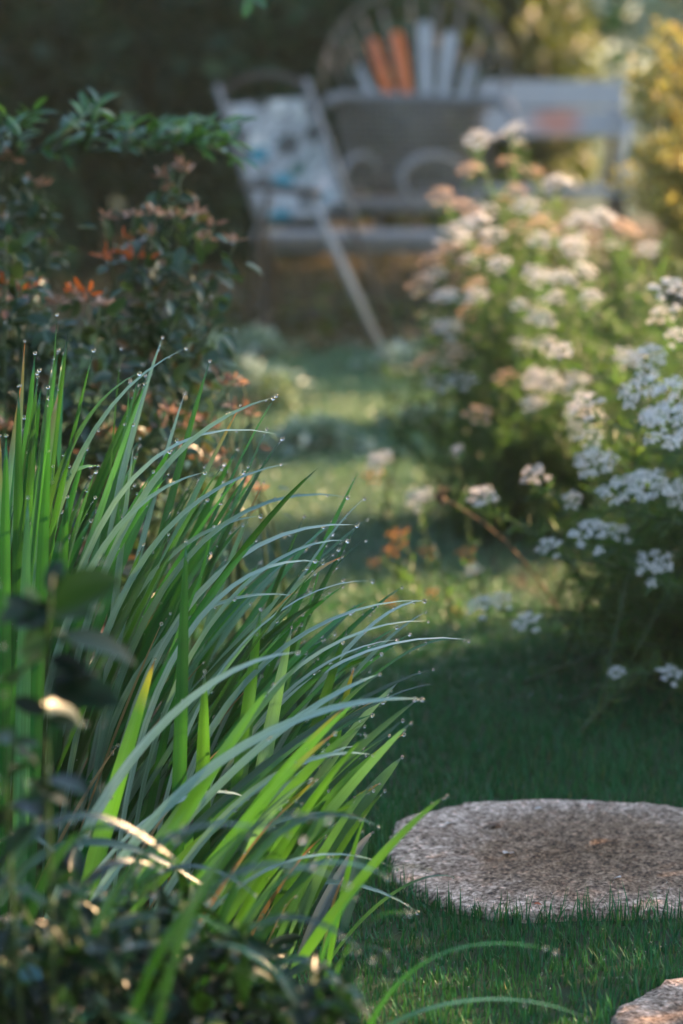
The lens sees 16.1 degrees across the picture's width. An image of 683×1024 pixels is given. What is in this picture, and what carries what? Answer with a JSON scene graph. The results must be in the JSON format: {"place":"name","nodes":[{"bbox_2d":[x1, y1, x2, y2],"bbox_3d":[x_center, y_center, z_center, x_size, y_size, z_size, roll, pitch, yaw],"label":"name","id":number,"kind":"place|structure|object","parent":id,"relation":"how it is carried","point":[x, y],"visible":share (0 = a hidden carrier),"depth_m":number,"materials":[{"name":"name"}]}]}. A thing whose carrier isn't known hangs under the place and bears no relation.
{"place":"outdoors","nodes":[
{"label":"outdoors","id":0,"kind":"place"},
{"bbox_2d":[241,0,266,17],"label":"overhanging twig","id":1,"kind":"object","parent":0,"point":[247,7],"visible":1,"depth_m":5.28,"materials":[{"name":"green plant"}]},
{"bbox_2d":[1,96,682,1023],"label":"ground","id":2,"kind":"structure","parent":0,"point":[581,204],"depth_m":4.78,"materials":[{"name":"green plant"}]},
{"bbox_2d":[14,0,94,228],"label":"garden tree","id":3,"kind":"object","parent":2,"relation":"on","point":[49,37],"depth_m":15.89,"materials":[{"name":"green plant"}]},
{"bbox_2d":[10,616,245,949],"bbox_3d":[-1.350,0.527,4.075,2.500,0.001,4.600,0,11,0],"label":"planting bed","id":4,"kind":"object","parent":2,"relation":"on","point":[146,903],"depth_m":3.87,"materials":[{"name":"soil"}]},
{"bbox_2d":[0,312,73,917],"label":"strap leaf clump","id":5,"kind":"object","parent":4,"relation":"on","point":[25,519],"visible":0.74,"depth_m":3.42,"materials":[{"name":"green plant"}]},
{"bbox_2d":[0,145,76,446],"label":"rose bush","id":6,"kind":"object","parent":4,"relation":"on","point":[31,214],"visible":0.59,"depth_m":4.97,"materials":[{"name":"green plant"}]},
{"bbox_2d":[0,546,164,1023],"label":"broadleaf plant","id":7,"kind":"object","parent":4,"relation":"on","point":[77,593],"visible":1,"depth_m":2.43,"materials":[{"name":"green plant"}]},
{"bbox_2d":[0,215,238,662],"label":"rose bush","id":8,"kind":"object","parent":4,"relation":"on","point":[39,343],"visible":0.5,"depth_m":4.52,"materials":[{"name":"green plant"}]},
{"bbox_2d":[0,86,259,171],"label":"arching shrub","id":9,"kind":"object","parent":4,"relation":"on","point":[198,139],"visible":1,"depth_m":4.94,"materials":[{"name":"green plant"}]},
{"bbox_2d":[3,912,256,1023],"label":"blue leaved plant","id":10,"kind":"object","parent":4,"relation":"on","point":[173,1009],"visible":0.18,"depth_m":2.69,"materials":[{"name":"green plant"}]},
{"bbox_2d":[68,154,262,687],"bbox_3d":[-0.459,-0.154,4.809,0.539,1.094,0.425,3,11,16],"label":"rose bush","id":11,"kind":"object","parent":4,"relation":"on","point":[145,289],"visible":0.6,"depth_m":4.75,"materials":[{"name":"green plant"}]},
{"bbox_2d":[0,844,371,1023],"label":"groundcover plant","id":12,"kind":"object","parent":4,"relation":"on","point":[122,942],"visible":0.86,"depth_m":2.62,"materials":[{"name":"green plant"}]},
{"bbox_2d":[0,763,390,1023],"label":"strap leaf clump","id":13,"kind":"object","parent":4,"relation":"on","point":[179,928],"visible":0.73,"depth_m":2.66,"materials":[{"name":"green plant"}]},
{"bbox_2d":[150,372,305,722],"bbox_3d":[-0.232,0.072,4.620,0.334,0.698,0.245,3,11,14],"label":"clump","id":14,"kind":"object","parent":4,"relation":"on","point":[228,377],"visible":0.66,"depth_m":4.55,"materials":[{"name":"green plant"}]},
{"bbox_2d":[12,336,469,918],"bbox_3d":[-0.214,0.155,3.744,0.824,0.874,0.696,0,11,0],"label":"strap leaf clump","id":15,"kind":"object","parent":4,"relation":"on","point":[162,770],"visible":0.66,"depth_m":3.65,"materials":[{"name":"plant"}]},
{"bbox_2d":[43,607,454,977],"bbox_3d":[-0.141,0.391,3.439,0.596,0.526,0.707,0,11,0],"label":"strap leaf clump","id":16,"kind":"object","parent":4,"relation":"on","point":[263,789],"visible":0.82,"depth_m":3.31,"materials":[{"name":"plant"}]},
{"bbox_2d":[165,322,271,376],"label":"silver cushion plant","id":17,"kind":"object","parent":2,"relation":"on","point":[239,355],"visible":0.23,"depth_m":9.47,"materials":[{"name":"green plant"}]},
{"bbox_2d":[202,323,297,366],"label":"silver cushion plant","id":18,"kind":"object","parent":2,"relation":"on","point":[255,338],"visible":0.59,"depth_m":9.91,"materials":[{"name":"green plant"}]},
{"bbox_2d":[185,355,322,415],"bbox_3d":[-0.320,-0.461,8.743,0.509,0.212,0.482,0,11,0],"label":"silver cushion plant","id":19,"kind":"object","parent":2,"relation":"on","point":[290,385],"visible":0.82,"depth_m":8.72,"materials":[{"name":"green plant"}]},
{"bbox_2d":[256,412,385,457],"bbox_3d":[-0.064,-0.255,7.847,0.419,0.154,0.388,0,11,0],"label":"silver cushion plant","id":20,"kind":"object","parent":2,"relation":"on","point":[332,428],"visible":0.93,"depth_m":7.78,"materials":[{"name":"green plant"}]},
{"bbox_2d":[0,334,678,672],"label":"lawn grass","id":21,"kind":"structure","parent":2,"relation":"on","point":[342,455],"depth_m":6.96,"materials":[{"name":"green plant"}]},
{"bbox_2d":[0,220,682,354],"bbox_3d":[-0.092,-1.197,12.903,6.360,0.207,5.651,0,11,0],"label":"leaf litter","id":22,"kind":"object","parent":2,"relation":"on","point":[322,344],"visible":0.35,"depth_m":12.64,"materials":[{"name":"brown plant"}]},
{"bbox_2d":[0,0,148,287],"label":"evergreen shrub","id":23,"kind":"object","parent":22,"relation":"on","point":[62,82],"visible":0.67,"depth_m":13.15,"materials":[{"name":"green plant"}]},
{"bbox_2d":[23,0,438,267],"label":"evergreen shrub","id":24,"kind":"object","parent":22,"relation":"on","point":[190,53],"visible":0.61,"depth_m":13.83,"materials":[{"name":"green plant"}]},
{"bbox_2d":[214,72,406,357],"bbox_3d":[-0.141,-1.367,10.816,0.844,1.185,1.774,0,11,0],"label":"sling chair","id":25,"kind":"object","parent":22,"relation":"on","point":[297,179],"visible":0.94,"depth_m":10.51,"materials":[{"name":"fabric"}]},
{"bbox_2d":[253,229,442,323],"bbox_3d":[0.029,-1.107,11.404,0.886,0.421,0.412,0,11,0],"label":"table","id":26,"kind":"object","parent":22,"relation":"on","point":[371,240],"visible":0.78,"depth_m":11.20,"materials":[{"name":"grey wood"}]},
{"bbox_2d":[284,0,511,249],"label":"lime shrub","id":27,"kind":"object","parent":22,"relation":"on","point":[468,38],"visible":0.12,"depth_m":15.15,"materials":[{"name":"green plant"}]},
{"bbox_2d":[321,0,519,280],"bbox_3d":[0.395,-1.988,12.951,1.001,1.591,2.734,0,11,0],"label":"wicker fan chair","id":28,"kind":"object","parent":22,"relation":"on","point":[399,204],"visible":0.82,"depth_m":12.32,"materials":[{"name":"white wicker"}]},
{"bbox_2d":[404,0,623,244],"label":"olive shrub","id":29,"kind":"object","parent":22,"relation":"on","point":[539,48],"visible":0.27,"depth_m":15.28,"materials":[{"name":"green plant"}]},
{"bbox_2d":[415,81,633,287],"bbox_3d":[0.983,-1.779,13.102,1.175,1.093,0.562,0,11,0],"label":"painted bench","id":30,"kind":"object","parent":22,"relation":"on","point":[611,124],"visible":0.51,"depth_m":13.22,"materials":[{"name":"grey paint"}]},
{"bbox_2d":[24,0,682,219],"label":"garden tree","id":31,"kind":"object","parent":2,"relation":"on","point":[608,21],"depth_m":17.29,"materials":[{"name":"green plant"}]},
{"bbox_2d":[58,342,682,1023],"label":"lawn dew","id":32,"kind":"object","parent":2,"relation":"on","point":[432,614],"visible":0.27,"depth_m":5.58,"materials":[{"name":"white"}]},
{"bbox_2d":[362,450,406,584],"bbox_3d":[0.095,0.018,5.833,0.079,0.338,0.126,10,15,41],"label":"wildflower","id":33,"kind":"object","parent":2,"relation":"on","point":[384,494],"visible":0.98,"depth_m":5.81,"materials":[{"name":"white plant"}]},
{"bbox_2d":[365,551,410,583],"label":"wildflower","id":34,"kind":"object","parent":2,"relation":"on","point":[402,575],"visible":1,"depth_m":5.87,"materials":[{"name":"plant"}]},
{"bbox_2d":[383,527,424,621],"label":"wildflower","id":35,"kind":"object","parent":2,"relation":"on","point":[415,587],"visible":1,"depth_m":5.45,"materials":[{"name":"orange plant"}]},
{"bbox_2d":[385,585,424,606],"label":"wildflower","id":36,"kind":"object","parent":2,"relation":"on","point":[406,594],"visible":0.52,"depth_m":5.66,"materials":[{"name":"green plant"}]},
{"bbox_2d":[350,338,464,376],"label":"silver cushion plant","id":37,"kind":"object","parent":2,"relation":"on","point":[396,354],"visible":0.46,"depth_m":9.65,"materials":[{"name":"green plant"}]},
{"bbox_2d":[404,487,433,591],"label":"wildflower","id":38,"kind":"object","parent":2,"relation":"on","point":[415,501],"visible":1,"depth_m":5.72,"materials":[{"name":"white plant"}]},
{"bbox_2d":[373,401,477,432],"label":"silver cushion plant","id":39,"kind":"object","parent":2,"relation":"on","point":[400,412],"visible":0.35,"depth_m":8.24,"materials":[{"name":"green plant"}]},
{"bbox_2d":[416,542,459,633],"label":"wildflower","id":40,"kind":"object","parent":2,"relation":"on","point":[436,562],"visible":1,"depth_m":5.36,"materials":[{"name":"orange plant"}]},
{"bbox_2d":[426,582,458,613],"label":"wildflower","id":41,"kind":"object","parent":2,"relation":"on","point":[443,598],"visible":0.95,"depth_m":5.56,"materials":[{"name":"plant"}]},
{"bbox_2d":[319,866,587,1023],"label":"strap leaf clump","id":42,"kind":"object","parent":2,"relation":"on","point":[384,1000],"visible":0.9,"depth_m":2.90,"materials":[{"name":"green plant"}]},
{"bbox_2d":[450,445,480,591],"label":"wildflower","id":43,"kind":"object","parent":2,"relation":"on","point":[456,484],"visible":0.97,"depth_m":5.74,"materials":[{"name":"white plant"}]},
{"bbox_2d":[452,597,488,632],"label":"wildflower","id":44,"kind":"object","parent":2,"relation":"on","point":[462,613],"visible":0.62,"depth_m":5.47,"materials":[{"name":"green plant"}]},
{"bbox_2d":[455,546,489,630],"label":"wildflower","id":45,"kind":"object","parent":2,"relation":"on","point":[478,572],"visible":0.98,"depth_m":5.35,"materials":[{"name":"orange plant"}]},
{"bbox_2d":[434,485,568,630],"bbox_3d":[0.368,0.113,5.252,0.390,0.378,0.064,-7,13,-32],"label":"dry stalk","id":46,"kind":"object","parent":2,"relation":"on","point":[441,497],"visible":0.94,"depth_m":5.17,"materials":[{"name":"brown plant"}]},
{"bbox_2d":[386,799,682,922],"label":"stepping stone","id":47,"kind":"object","parent":2,"relation":"on","point":[557,847],"visible":0.85,"depth_m":3.88,"materials":[{"name":"stone"}]},
{"bbox_2d":[479,506,677,672],"bbox_3d":[1.475,0.079,6.382,2.250,0.001,3.500,0,11,0],"label":"planting bed","id":48,"kind":"object","parent":2,"relation":"on","point":[521,576],"visible":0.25,"depth_m":6.04,"materials":[{"name":"soil"}]},
{"bbox_2d":[369,122,682,565],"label":"white flowering bush","id":49,"kind":"object","parent":48,"relation":"on","point":[522,436],"visible":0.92,"depth_m":6.32,"materials":[{"name":"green plant"}]},
{"bbox_2d":[465,277,682,739],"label":"white flowering bush","id":50,"kind":"object","parent":48,"relation":"on","point":[646,621],"visible":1,"depth_m":4.86,"materials":[{"name":"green plant"}]},
{"bbox_2d":[523,0,682,117],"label":"tree","id":51,"kind":"object","parent":2,"relation":"on","point":[637,27],"visible":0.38,"depth_m":39.80,"materials":[{"name":"green plant"}]},
{"bbox_2d":[602,18,682,295],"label":"golden shrub","id":52,"kind":"object","parent":2,"relation":"on","point":[665,174],"visible":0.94,"depth_m":8.06,"materials":[{"name":"yellow plant"}]},
{"bbox_2d":[611,977,682,1023],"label":"stepping stone","id":53,"kind":"object","parent":2,"relation":"on","point":[662,1003],"visible":1,"depth_m":3.27,"materials":[{"name":"stone"}]},
{"bbox_2d":[507,0,671,95],"label":"sky","id":54,"kind":"structure","parent":0,"point":[611,45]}
]}

